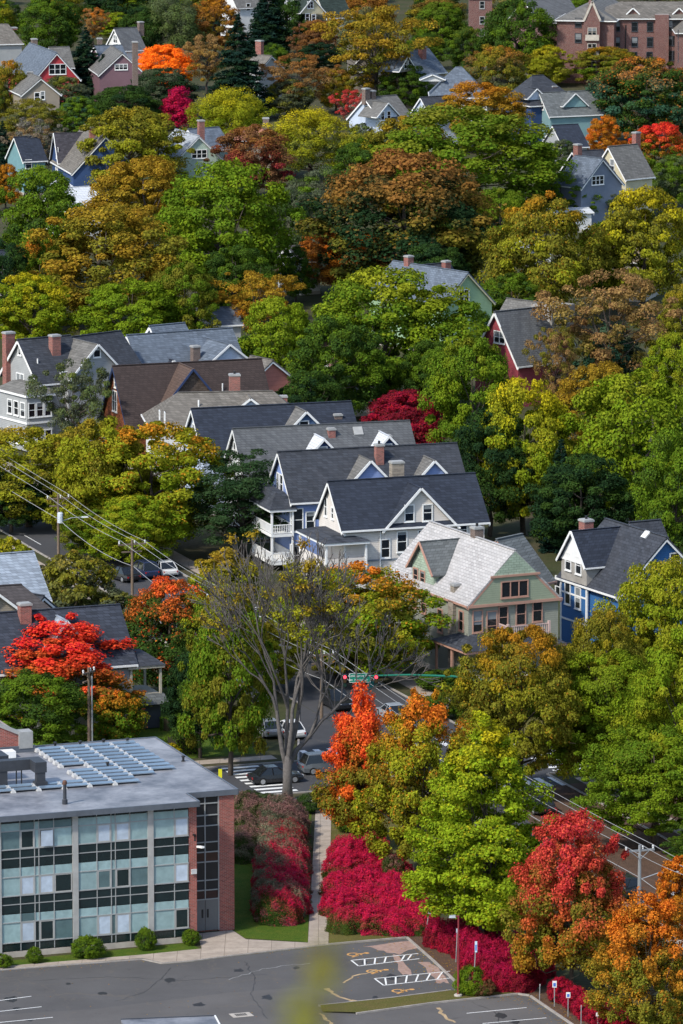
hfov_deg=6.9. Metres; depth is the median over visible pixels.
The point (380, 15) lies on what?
broadleaf tree
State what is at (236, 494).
pine tree
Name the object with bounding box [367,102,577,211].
broadleaf tree
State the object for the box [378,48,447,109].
beige gabled house
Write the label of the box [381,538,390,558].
window
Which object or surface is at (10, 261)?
broadleaf tree
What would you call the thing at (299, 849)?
burning bush
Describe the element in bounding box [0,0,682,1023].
ground
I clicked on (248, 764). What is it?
cross kerb
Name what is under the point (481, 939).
burning bush
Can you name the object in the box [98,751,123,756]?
solar panel
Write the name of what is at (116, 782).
solar panel
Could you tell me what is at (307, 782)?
cross street
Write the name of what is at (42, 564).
sidewalk
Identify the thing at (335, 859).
burning bush
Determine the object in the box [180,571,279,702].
broadleaf tree
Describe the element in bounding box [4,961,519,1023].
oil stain
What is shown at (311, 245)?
broadleaf tree
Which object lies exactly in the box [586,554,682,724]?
broadleaf tree
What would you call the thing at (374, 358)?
broadleaf tree
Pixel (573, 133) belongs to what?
dark roofed house
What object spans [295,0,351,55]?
cream topped house
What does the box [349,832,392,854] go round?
burning bush
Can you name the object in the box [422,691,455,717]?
shrub
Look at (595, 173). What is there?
slate blue house
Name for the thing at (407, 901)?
burning bush
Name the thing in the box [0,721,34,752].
brick gable building
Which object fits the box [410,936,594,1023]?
mulch strip
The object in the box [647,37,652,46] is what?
window
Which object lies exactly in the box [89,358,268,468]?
brown shingle house
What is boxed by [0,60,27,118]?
broadleaf tree
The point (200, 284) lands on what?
broadleaf tree
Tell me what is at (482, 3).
window
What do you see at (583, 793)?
kerb
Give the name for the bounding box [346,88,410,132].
grey dormer house
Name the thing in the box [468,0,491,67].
flat brick building
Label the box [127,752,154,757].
solar panel
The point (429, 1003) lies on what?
island kerb
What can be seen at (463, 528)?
window
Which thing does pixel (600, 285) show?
broadleaf tree
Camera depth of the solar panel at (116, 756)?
433.21 m
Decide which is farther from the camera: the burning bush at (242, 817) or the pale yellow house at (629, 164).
the pale yellow house at (629, 164)
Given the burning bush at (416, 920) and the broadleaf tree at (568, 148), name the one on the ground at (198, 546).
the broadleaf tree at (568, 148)
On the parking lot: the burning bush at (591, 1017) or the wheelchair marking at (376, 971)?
the wheelchair marking at (376, 971)
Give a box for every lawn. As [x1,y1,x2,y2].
[3,943,199,965]
[36,689,255,757]
[234,801,311,941]
[329,815,424,941]
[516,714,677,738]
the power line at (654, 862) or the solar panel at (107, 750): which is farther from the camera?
the solar panel at (107, 750)
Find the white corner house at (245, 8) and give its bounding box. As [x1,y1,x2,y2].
[221,0,258,40]
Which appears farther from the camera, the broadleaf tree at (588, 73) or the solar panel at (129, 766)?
the broadleaf tree at (588, 73)
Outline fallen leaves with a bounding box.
[3,927,580,1023]
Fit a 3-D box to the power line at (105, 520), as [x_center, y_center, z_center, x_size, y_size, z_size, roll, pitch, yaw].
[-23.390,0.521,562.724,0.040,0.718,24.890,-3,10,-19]
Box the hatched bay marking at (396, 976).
[351,953,447,984]
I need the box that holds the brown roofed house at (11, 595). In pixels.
[0,583,57,611]
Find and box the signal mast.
[343,674,480,687]
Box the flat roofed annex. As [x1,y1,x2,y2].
[121,1015,219,1023]
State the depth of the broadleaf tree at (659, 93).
1029.79 m
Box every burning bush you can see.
[234,790,259,812]
[234,807,258,831]
[234,820,261,855]
[234,829,256,864]
[239,797,266,817]
[240,789,262,799]
[249,877,313,919]
[250,849,311,888]
[250,860,311,898]
[250,869,311,903]
[251,815,311,849]
[251,820,309,857]
[251,834,313,874]
[252,845,310,877]
[252,886,304,926]
[253,830,312,866]
[255,791,309,827]
[256,800,311,837]
[257,792,282,802]
[257,807,309,844]
[296,792,321,812]
[317,867,360,896]
[317,886,362,918]
[320,849,366,881]
[324,904,368,935]
[325,832,367,864]
[340,880,390,915]
[342,863,390,894]
[347,902,396,935]
[348,850,384,879]
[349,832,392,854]
[368,883,412,913]
[370,852,414,883]
[374,868,411,896]
[376,904,422,936]
[391,887,428,919]
[401,902,440,936]
[422,917,454,948]
[435,921,473,953]
[449,917,476,934]
[450,925,484,958]
[459,940,494,973]
[465,933,498,964]
[471,949,507,978]
[475,926,502,938]
[476,936,510,959]
[486,960,522,993]
[491,944,519,966]
[496,929,525,947]
[500,958,537,993]
[509,955,546,987]
[531,950,556,978]
[546,976,573,1002]
[560,984,587,1010]
[570,994,594,1020]
[582,1004,610,1023]
[612,1010,639,1023]
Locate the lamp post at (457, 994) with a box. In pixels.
[449,915,461,996]
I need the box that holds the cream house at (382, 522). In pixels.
[296,460,490,600]
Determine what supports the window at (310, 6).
in the cream topped house at (315, 9)
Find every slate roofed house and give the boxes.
[0,601,167,734]
[180,400,356,514]
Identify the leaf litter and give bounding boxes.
[519,783,682,900]
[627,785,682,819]
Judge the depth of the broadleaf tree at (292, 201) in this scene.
807.79 m
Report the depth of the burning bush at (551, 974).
410.43 m
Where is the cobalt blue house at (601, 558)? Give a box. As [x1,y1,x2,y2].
[555,515,682,645]
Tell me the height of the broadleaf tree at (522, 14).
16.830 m
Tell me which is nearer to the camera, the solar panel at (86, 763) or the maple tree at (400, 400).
the solar panel at (86, 763)
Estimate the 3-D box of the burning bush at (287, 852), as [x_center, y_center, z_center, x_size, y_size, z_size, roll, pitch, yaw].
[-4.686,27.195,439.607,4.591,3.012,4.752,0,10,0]
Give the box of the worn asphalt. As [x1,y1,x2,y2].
[0,987,561,1023]
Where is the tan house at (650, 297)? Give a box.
[605,248,658,301]
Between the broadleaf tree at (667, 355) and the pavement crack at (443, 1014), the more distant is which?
the broadleaf tree at (667, 355)
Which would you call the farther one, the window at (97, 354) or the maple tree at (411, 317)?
the maple tree at (411, 317)
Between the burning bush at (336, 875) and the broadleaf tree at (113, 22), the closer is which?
the burning bush at (336, 875)
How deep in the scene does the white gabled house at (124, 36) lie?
1088.46 m
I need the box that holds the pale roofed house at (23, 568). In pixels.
[0,550,51,601]
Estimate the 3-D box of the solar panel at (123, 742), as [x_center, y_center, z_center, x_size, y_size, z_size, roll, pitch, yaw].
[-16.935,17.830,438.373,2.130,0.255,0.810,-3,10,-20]
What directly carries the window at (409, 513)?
in the cream house at (382, 522)
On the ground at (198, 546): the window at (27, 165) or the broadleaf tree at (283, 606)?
the broadleaf tree at (283, 606)
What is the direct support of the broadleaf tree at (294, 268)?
on the ground at (198, 546)
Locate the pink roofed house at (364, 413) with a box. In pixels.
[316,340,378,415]
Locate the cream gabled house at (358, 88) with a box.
[347,44,379,106]
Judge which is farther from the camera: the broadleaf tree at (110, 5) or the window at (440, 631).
the broadleaf tree at (110, 5)
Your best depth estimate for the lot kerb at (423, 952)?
420.18 m
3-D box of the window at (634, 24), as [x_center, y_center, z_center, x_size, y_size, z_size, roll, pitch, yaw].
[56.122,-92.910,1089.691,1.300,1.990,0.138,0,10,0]
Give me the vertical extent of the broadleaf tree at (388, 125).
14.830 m
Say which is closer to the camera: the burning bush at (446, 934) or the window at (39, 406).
the burning bush at (446, 934)
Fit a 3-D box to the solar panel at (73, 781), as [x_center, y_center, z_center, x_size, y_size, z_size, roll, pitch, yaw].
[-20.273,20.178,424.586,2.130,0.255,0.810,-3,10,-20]
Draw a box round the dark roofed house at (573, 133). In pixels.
[542,123,589,160]
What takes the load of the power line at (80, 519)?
attached to the utility pole at (59, 517)
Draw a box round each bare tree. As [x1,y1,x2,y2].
[187,529,452,798]
[281,617,387,731]
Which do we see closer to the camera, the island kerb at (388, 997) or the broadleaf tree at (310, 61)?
the island kerb at (388, 997)
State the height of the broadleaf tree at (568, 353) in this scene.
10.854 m
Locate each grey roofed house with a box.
[0,23,23,67]
[224,420,415,543]
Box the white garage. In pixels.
[543,207,593,231]
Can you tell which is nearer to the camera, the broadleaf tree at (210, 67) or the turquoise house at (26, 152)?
the turquoise house at (26, 152)
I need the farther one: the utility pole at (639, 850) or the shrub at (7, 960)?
the utility pole at (639, 850)
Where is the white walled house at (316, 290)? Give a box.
[278,245,322,294]
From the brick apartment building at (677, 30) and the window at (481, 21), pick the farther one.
the window at (481, 21)
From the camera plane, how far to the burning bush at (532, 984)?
405.97 m
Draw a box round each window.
[1,819,71,850]
[1,864,72,897]
[2,909,72,943]
[7,398,12,414]
[13,400,18,416]
[16,372,23,379]
[20,402,25,418]
[25,159,31,169]
[28,402,35,418]
[34,92,39,99]
[36,402,43,417]
[40,91,44,99]
[44,401,52,416]
[44,429,51,438]
[49,64,66,74]
[78,813,147,844]
[78,857,147,890]
[79,903,147,936]
[93,349,101,358]
[112,389,116,412]
[113,34,117,43]
[114,64,127,70]
[154,810,188,838]
[154,854,188,884]
[154,900,188,930]
[191,149,206,158]
[196,796,218,929]
[276,472,278,488]
[279,473,282,490]
[290,508,303,532]
[290,543,299,566]
[299,420,308,424]
[305,13,309,20]
[305,511,314,527]
[307,1,313,8]
[311,14,315,21]
[323,497,327,517]
[330,506,333,520]
[380,111,384,120]
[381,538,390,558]
[396,531,407,553]
[404,504,414,522]
[413,567,418,580]
[420,570,424,582]
[421,597,425,614]
[422,504,432,521]
[436,608,442,633]
[457,526,467,532]
[458,609,463,632]
[459,289,469,300]
[472,609,482,633]
[479,1,484,8]
[479,16,484,24]
[494,330,504,344]
[498,605,508,627]
[501,579,528,599]
[516,604,525,626]
[532,602,542,622]
[555,575,559,594]
[564,552,571,572]
[564,582,570,605]
[574,556,581,575]
[574,586,580,610]
[575,18,581,27]
[575,33,581,42]
[587,43,596,48]
[587,61,595,67]
[588,28,596,34]
[591,175,604,185]
[610,159,614,170]
[616,21,619,31]
[616,37,619,46]
[631,21,637,31]
[631,37,637,46]
[646,52,652,58]
[647,21,652,31]
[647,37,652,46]
[669,20,672,30]
[669,36,672,45]
[669,51,672,60]
[669,552,680,566]
[672,20,679,28]
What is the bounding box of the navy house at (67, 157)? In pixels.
[49,124,137,205]
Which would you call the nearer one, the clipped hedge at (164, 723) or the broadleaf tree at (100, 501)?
the clipped hedge at (164, 723)
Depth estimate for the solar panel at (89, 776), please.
426.30 m
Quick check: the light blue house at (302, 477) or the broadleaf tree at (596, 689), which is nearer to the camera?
the broadleaf tree at (596, 689)
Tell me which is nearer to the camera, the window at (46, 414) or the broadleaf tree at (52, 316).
the window at (46, 414)
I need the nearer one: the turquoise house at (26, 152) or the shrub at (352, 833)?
the shrub at (352, 833)
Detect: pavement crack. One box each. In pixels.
[332,991,356,1000]
[343,969,376,982]
[437,1008,454,1021]
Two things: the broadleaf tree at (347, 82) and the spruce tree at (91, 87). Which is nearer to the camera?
the broadleaf tree at (347, 82)
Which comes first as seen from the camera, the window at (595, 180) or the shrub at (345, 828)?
the shrub at (345, 828)
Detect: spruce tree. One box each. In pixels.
[0,121,10,184]
[72,27,98,94]
[85,54,104,99]
[203,9,220,38]
[205,13,273,119]
[246,0,292,56]
[528,439,588,553]
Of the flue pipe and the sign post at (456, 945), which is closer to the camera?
the sign post at (456, 945)
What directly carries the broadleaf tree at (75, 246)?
on the ground at (198, 546)
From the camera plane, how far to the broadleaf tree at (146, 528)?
571.54 m
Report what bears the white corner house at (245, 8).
on the ground at (198, 546)
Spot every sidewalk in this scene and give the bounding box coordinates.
[3,462,463,716]
[3,546,268,698]
[195,755,276,764]
[425,795,682,946]
[576,777,681,834]
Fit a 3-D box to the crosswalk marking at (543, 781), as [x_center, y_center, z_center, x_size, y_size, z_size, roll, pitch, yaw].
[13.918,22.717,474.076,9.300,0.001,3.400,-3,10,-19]
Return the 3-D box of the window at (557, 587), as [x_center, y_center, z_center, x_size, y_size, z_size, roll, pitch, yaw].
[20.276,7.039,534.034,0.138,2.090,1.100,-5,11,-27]
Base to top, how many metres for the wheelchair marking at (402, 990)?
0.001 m
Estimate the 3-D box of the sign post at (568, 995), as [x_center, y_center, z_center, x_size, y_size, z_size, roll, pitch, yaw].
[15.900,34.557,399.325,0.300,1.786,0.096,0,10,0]
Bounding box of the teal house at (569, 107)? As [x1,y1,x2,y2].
[539,90,604,144]
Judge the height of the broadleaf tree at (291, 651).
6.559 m
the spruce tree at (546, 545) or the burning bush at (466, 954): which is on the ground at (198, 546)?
the spruce tree at (546, 545)
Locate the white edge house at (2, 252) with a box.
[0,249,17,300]
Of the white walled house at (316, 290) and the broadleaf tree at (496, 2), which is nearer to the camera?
the white walled house at (316, 290)
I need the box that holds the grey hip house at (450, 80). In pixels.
[419,66,488,120]
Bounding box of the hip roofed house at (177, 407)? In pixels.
[141,371,288,482]
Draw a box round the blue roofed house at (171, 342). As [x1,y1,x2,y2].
[125,322,247,363]
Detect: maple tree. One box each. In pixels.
[0,612,152,726]
[68,420,234,545]
[123,576,215,695]
[138,44,198,87]
[287,560,455,674]
[308,265,489,388]
[309,680,393,836]
[348,687,477,867]
[359,388,447,443]
[400,710,558,933]
[498,807,629,986]
[580,886,682,1023]
[626,121,682,173]
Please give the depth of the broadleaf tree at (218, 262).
751.59 m
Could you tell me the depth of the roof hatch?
433.71 m
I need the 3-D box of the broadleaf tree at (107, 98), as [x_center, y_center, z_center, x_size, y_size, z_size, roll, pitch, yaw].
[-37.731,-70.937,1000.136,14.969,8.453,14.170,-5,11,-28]
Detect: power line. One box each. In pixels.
[47,495,119,540]
[61,495,132,539]
[61,521,130,565]
[68,494,142,539]
[121,541,206,593]
[134,540,209,587]
[143,540,213,584]
[313,654,625,846]
[325,651,640,844]
[326,681,637,876]
[335,651,652,844]
[627,847,682,874]
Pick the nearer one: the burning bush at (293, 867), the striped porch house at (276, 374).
the burning bush at (293, 867)
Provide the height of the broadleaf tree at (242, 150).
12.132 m
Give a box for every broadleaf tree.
[0,0,23,26]
[0,1,20,36]
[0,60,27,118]
[0,97,66,139]
[0,117,67,168]
[0,163,22,208]
[0,164,90,272]
[0,238,34,326]
[0,272,82,341]
[0,425,93,526]
[0,471,48,532]
[0,536,31,552]
[0,668,103,744]
[8,238,83,313]
[14,0,86,48]
[22,202,193,324]
[22,358,112,436]
[32,474,96,519]
[39,0,88,28]
[40,549,118,606]
[41,415,149,552]
[41,465,167,540]
[47,75,93,121]
[55,505,118,558]
[56,95,107,131]
[68,277,194,336]
[76,105,194,192]
[79,8,110,45]
[80,0,154,22]
[81,154,193,245]
[82,494,189,563]
[86,587,137,633]
[90,85,164,128]
[91,12,131,37]
[93,690,149,740]
[106,0,164,16]
[114,95,151,108]
[116,4,164,49]
[123,67,200,113]
[139,157,306,288]
[142,262,221,329]
[158,86,195,128]
[160,638,235,757]
[175,0,208,16]
[176,582,277,775]
[179,84,277,139]
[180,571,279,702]
[182,34,232,94]
[185,0,249,55]
[187,547,271,602]
[201,243,274,311]
[203,124,297,189]
[210,269,306,334]
[237,295,319,375]
[237,335,278,363]
[249,622,310,688]
[250,187,315,253]
[255,52,344,111]
[259,105,365,176]
[263,78,316,114]
[264,42,291,69]
[265,0,313,52]
[274,565,355,664]
[275,230,395,287]
[276,369,355,409]
[277,244,319,301]
[284,165,359,240]
[285,314,395,414]
[286,19,339,55]
[293,148,506,281]
[296,42,343,69]
[310,3,444,95]
[310,622,359,678]
[314,67,359,111]
[322,137,383,189]
[324,349,405,406]
[328,89,361,125]
[336,6,395,64]
[340,122,373,151]
[346,0,396,33]
[350,113,451,174]
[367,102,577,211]
[375,64,433,106]
[384,125,422,141]
[396,338,467,405]
[397,184,469,240]
[401,242,472,275]
[402,0,468,38]
[405,32,445,61]
[409,0,465,17]
[412,1,467,53]
[417,336,527,457]
[435,80,535,141]
[440,407,534,536]
[440,623,590,797]
[442,26,483,67]
[463,44,532,109]
[469,375,588,534]
[470,186,534,250]
[471,310,490,337]
[473,0,558,76]
[473,190,609,303]
[479,272,543,313]
[492,0,514,44]
[521,325,580,394]
[522,453,640,547]
[524,44,577,82]
[524,171,602,215]
[524,648,677,780]
[529,267,682,371]
[549,367,682,520]
[554,139,573,171]
[554,360,636,455]
[566,608,648,754]
[568,723,682,848]
[570,46,639,82]
[571,0,591,7]
[572,321,644,381]
[578,221,641,301]
[584,54,682,140]
[585,115,629,151]
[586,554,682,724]
[590,183,682,315]
[605,189,628,210]
[609,624,682,810]
[618,68,676,110]
[630,427,682,552]
[635,0,681,0]
[640,331,682,421]
[651,154,682,207]
[652,284,682,366]
[654,855,682,915]
[659,820,682,859]
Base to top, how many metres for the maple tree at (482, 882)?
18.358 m
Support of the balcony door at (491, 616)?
in the sage green house at (476, 579)
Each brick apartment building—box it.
[555,0,682,83]
[672,21,682,68]
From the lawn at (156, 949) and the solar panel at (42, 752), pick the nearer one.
the lawn at (156, 949)
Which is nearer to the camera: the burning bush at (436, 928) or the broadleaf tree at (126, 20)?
the burning bush at (436, 928)
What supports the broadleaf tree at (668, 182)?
on the ground at (198, 546)
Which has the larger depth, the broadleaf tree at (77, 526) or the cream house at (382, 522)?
the broadleaf tree at (77, 526)
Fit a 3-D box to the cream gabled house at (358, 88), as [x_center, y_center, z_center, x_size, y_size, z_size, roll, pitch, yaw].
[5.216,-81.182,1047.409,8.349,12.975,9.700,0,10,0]
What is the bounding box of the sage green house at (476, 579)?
[383,520,566,679]
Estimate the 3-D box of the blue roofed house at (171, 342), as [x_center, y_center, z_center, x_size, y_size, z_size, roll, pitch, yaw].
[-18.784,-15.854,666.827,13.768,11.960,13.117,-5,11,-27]
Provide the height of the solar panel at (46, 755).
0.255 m
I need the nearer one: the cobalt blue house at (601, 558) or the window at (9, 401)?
the cobalt blue house at (601, 558)
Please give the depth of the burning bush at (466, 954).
411.69 m
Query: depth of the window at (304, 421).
606.78 m
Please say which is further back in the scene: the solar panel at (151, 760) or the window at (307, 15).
the window at (307, 15)
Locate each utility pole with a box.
[46,494,88,553]
[82,667,94,741]
[118,540,145,595]
[309,650,333,718]
[625,844,678,903]
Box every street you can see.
[0,518,682,923]
[206,762,391,795]
[524,756,610,773]
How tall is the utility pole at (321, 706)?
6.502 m
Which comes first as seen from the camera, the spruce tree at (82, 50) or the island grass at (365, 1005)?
the island grass at (365, 1005)
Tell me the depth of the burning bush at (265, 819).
452.51 m
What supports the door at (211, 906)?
in the school building at (111, 866)
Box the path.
[308,788,330,943]
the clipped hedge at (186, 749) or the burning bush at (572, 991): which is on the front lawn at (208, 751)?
the clipped hedge at (186, 749)
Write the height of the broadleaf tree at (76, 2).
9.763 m
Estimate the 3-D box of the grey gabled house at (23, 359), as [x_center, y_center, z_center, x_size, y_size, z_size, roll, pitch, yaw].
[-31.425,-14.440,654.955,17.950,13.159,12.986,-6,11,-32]
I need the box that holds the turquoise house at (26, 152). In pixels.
[5,135,47,194]
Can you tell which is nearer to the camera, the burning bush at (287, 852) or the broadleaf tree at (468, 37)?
the burning bush at (287, 852)
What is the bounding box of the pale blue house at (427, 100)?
[410,95,459,152]
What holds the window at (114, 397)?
in the brown shingle house at (138, 390)
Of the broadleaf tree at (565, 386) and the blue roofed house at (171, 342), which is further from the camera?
the blue roofed house at (171, 342)
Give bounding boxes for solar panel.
[0,788,10,791]
[7,783,32,787]
[9,786,36,793]
[30,781,57,786]
[34,746,61,752]
[35,784,61,791]
[39,749,65,755]
[43,752,70,758]
[48,755,75,761]
[52,758,79,764]
[56,779,83,784]
[57,761,83,767]
[59,744,85,748]
[60,782,87,789]
[64,747,90,751]
[67,767,94,774]
[70,750,95,754]
[71,771,99,777]
[75,753,99,757]
[76,774,103,778]
[77,756,103,761]
[81,777,108,782]
[82,759,108,765]
[85,742,110,746]
[86,780,113,787]
[87,762,114,767]
[90,745,114,749]
[92,766,119,770]
[95,748,119,752]
[97,769,124,773]
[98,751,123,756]
[102,754,128,759]
[103,772,128,776]
[106,775,134,780]
[108,757,134,762]
[110,740,135,744]
[111,778,139,785]
[112,761,139,765]
[115,743,139,747]
[117,746,144,751]
[117,764,144,768]
[122,749,149,754]
[123,767,149,771]
[126,770,154,775]
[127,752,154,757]
[132,756,159,760]
[137,759,164,763]
[143,762,169,766]
[149,765,174,769]
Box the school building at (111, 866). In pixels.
[0,737,238,957]
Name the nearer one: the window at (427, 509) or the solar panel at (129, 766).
the solar panel at (129, 766)
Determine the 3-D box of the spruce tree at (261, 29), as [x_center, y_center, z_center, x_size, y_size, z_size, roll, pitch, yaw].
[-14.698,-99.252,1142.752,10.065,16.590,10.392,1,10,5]
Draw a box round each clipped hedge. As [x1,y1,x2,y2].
[159,713,192,731]
[164,733,202,754]
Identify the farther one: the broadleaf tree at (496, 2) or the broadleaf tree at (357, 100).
the broadleaf tree at (496, 2)
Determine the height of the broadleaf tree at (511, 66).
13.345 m
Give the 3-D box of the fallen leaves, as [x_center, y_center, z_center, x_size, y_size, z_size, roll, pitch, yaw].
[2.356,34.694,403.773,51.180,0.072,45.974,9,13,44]
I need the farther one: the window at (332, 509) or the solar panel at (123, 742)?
the window at (332, 509)
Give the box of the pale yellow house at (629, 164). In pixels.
[602,131,655,211]
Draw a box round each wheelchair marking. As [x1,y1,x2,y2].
[347,952,367,956]
[366,969,388,973]
[392,989,414,993]
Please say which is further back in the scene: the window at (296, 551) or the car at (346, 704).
the window at (296, 551)
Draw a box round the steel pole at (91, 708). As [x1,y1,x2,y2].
[91,676,92,740]
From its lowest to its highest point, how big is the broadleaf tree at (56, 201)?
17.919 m
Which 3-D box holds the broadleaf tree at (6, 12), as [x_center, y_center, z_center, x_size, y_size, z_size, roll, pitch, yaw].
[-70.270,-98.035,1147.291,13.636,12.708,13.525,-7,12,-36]
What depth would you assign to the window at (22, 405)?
646.70 m
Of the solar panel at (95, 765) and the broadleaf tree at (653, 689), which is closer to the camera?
the solar panel at (95, 765)
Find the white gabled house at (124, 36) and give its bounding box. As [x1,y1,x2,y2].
[105,21,145,63]
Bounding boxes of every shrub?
[0,953,12,967]
[25,946,43,963]
[71,934,107,958]
[134,926,157,950]
[167,743,182,752]
[181,928,201,945]
[332,820,348,831]
[348,823,379,835]
[380,854,407,886]
[413,668,458,692]
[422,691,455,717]
[440,666,463,685]
[451,691,472,717]
[451,964,486,995]
[472,974,496,995]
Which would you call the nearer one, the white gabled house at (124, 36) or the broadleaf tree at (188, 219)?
the broadleaf tree at (188, 219)
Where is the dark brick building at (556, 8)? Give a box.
[510,0,575,74]
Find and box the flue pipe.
[62,780,67,804]
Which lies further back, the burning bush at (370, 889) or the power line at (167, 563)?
the power line at (167, 563)
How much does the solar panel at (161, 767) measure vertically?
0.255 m
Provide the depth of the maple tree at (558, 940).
403.69 m
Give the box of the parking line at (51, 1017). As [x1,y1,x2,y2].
[0,996,540,1023]
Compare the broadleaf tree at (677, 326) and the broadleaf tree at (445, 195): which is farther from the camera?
the broadleaf tree at (445, 195)
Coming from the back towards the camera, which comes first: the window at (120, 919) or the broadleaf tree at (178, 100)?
the broadleaf tree at (178, 100)
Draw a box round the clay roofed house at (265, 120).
[235,117,273,172]
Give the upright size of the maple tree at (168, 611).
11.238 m
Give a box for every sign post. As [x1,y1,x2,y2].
[218,769,221,777]
[455,928,457,961]
[473,941,476,985]
[552,981,556,1006]
[566,992,569,1016]
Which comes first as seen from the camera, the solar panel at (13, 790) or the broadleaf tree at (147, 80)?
the solar panel at (13, 790)
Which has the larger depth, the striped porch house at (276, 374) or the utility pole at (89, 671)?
the striped porch house at (276, 374)
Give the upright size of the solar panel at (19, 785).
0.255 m
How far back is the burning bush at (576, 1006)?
398.25 m
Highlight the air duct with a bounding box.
[0,750,47,786]
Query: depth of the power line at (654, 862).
426.04 m
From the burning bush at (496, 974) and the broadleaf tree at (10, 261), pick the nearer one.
the burning bush at (496, 974)
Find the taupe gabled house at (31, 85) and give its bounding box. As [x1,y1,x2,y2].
[9,71,61,130]
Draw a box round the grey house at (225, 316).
[189,306,243,339]
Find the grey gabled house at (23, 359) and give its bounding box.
[0,330,141,450]
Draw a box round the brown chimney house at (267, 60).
[250,40,284,96]
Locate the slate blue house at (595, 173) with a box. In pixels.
[553,143,624,223]
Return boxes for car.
[111,565,140,582]
[129,559,159,578]
[156,560,178,575]
[247,764,303,785]
[257,718,283,737]
[280,719,306,737]
[297,751,338,774]
[323,685,352,710]
[375,702,404,716]
[520,793,556,814]
[617,873,641,897]
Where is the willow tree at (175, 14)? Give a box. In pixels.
[130,0,208,54]
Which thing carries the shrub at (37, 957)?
on the lawn at (156, 949)
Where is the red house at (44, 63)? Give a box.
[8,38,81,103]
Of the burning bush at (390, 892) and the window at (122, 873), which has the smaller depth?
the window at (122, 873)
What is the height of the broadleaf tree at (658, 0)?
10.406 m
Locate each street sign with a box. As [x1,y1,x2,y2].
[349,673,370,682]
[367,681,373,687]
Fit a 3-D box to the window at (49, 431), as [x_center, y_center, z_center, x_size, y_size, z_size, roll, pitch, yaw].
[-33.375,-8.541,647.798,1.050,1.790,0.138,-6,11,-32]
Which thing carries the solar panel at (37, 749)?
on the school building at (111, 866)
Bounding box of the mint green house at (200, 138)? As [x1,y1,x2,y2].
[153,119,228,196]
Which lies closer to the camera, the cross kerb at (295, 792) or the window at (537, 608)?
the cross kerb at (295, 792)
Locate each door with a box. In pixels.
[197,900,204,930]
[205,899,217,929]
[486,610,497,631]
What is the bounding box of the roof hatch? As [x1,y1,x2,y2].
[1,749,15,757]
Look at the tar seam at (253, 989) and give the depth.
407.28 m
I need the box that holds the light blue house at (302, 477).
[249,441,464,566]
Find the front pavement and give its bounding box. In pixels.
[0,930,320,968]
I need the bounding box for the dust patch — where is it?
[366,941,448,982]
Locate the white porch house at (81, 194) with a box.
[46,186,100,238]
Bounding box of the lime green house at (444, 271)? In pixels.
[369,255,495,351]
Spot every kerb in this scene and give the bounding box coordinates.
[0,529,297,702]
[0,944,324,970]
[154,559,462,727]
[205,760,298,767]
[274,791,311,794]
[297,716,299,759]
[318,989,450,1006]
[337,936,454,980]
[356,993,529,1014]
[529,995,572,1023]
[547,773,674,844]
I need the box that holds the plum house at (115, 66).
[88,38,142,108]
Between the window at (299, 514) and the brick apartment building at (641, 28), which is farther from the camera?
the brick apartment building at (641, 28)
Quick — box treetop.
[279,929,341,1023]
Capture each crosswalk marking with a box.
[221,765,297,792]
[300,739,449,753]
[503,777,564,787]
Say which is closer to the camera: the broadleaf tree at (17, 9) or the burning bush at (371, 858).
the burning bush at (371, 858)
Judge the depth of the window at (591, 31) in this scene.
1085.40 m
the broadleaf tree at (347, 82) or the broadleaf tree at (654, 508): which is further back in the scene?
the broadleaf tree at (347, 82)
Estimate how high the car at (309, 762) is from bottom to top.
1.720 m
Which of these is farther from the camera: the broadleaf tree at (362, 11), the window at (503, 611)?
the broadleaf tree at (362, 11)
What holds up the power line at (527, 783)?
attached to the utility pole at (639, 850)
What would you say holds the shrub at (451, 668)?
on the ground at (198, 546)
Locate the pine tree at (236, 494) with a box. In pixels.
[176,448,288,558]
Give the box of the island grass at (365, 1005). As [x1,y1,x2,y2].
[321,990,514,1011]
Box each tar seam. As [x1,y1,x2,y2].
[33,974,267,980]
[246,963,267,1018]
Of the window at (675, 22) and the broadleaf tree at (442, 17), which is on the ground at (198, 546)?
the broadleaf tree at (442, 17)
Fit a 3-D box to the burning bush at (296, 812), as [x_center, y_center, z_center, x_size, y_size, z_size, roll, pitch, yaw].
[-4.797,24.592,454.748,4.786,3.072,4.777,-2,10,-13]
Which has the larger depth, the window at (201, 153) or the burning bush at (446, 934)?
the window at (201, 153)
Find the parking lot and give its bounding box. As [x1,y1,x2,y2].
[0,939,567,1023]
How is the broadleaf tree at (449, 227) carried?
on the ground at (198, 546)
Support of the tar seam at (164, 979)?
on the parking lot
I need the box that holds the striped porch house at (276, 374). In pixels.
[248,355,290,394]
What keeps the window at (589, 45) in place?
in the brick apartment building at (641, 28)
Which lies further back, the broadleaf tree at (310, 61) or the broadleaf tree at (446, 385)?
the broadleaf tree at (310, 61)
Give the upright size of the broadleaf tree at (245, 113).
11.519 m
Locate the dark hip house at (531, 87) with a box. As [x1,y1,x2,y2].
[504,74,563,144]
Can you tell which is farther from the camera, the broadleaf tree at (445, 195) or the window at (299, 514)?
the broadleaf tree at (445, 195)
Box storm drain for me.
[229,1012,253,1017]
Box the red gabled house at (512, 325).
[473,297,577,406]
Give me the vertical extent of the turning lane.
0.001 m
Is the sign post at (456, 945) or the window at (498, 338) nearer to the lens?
the sign post at (456, 945)
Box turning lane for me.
[299,705,339,758]

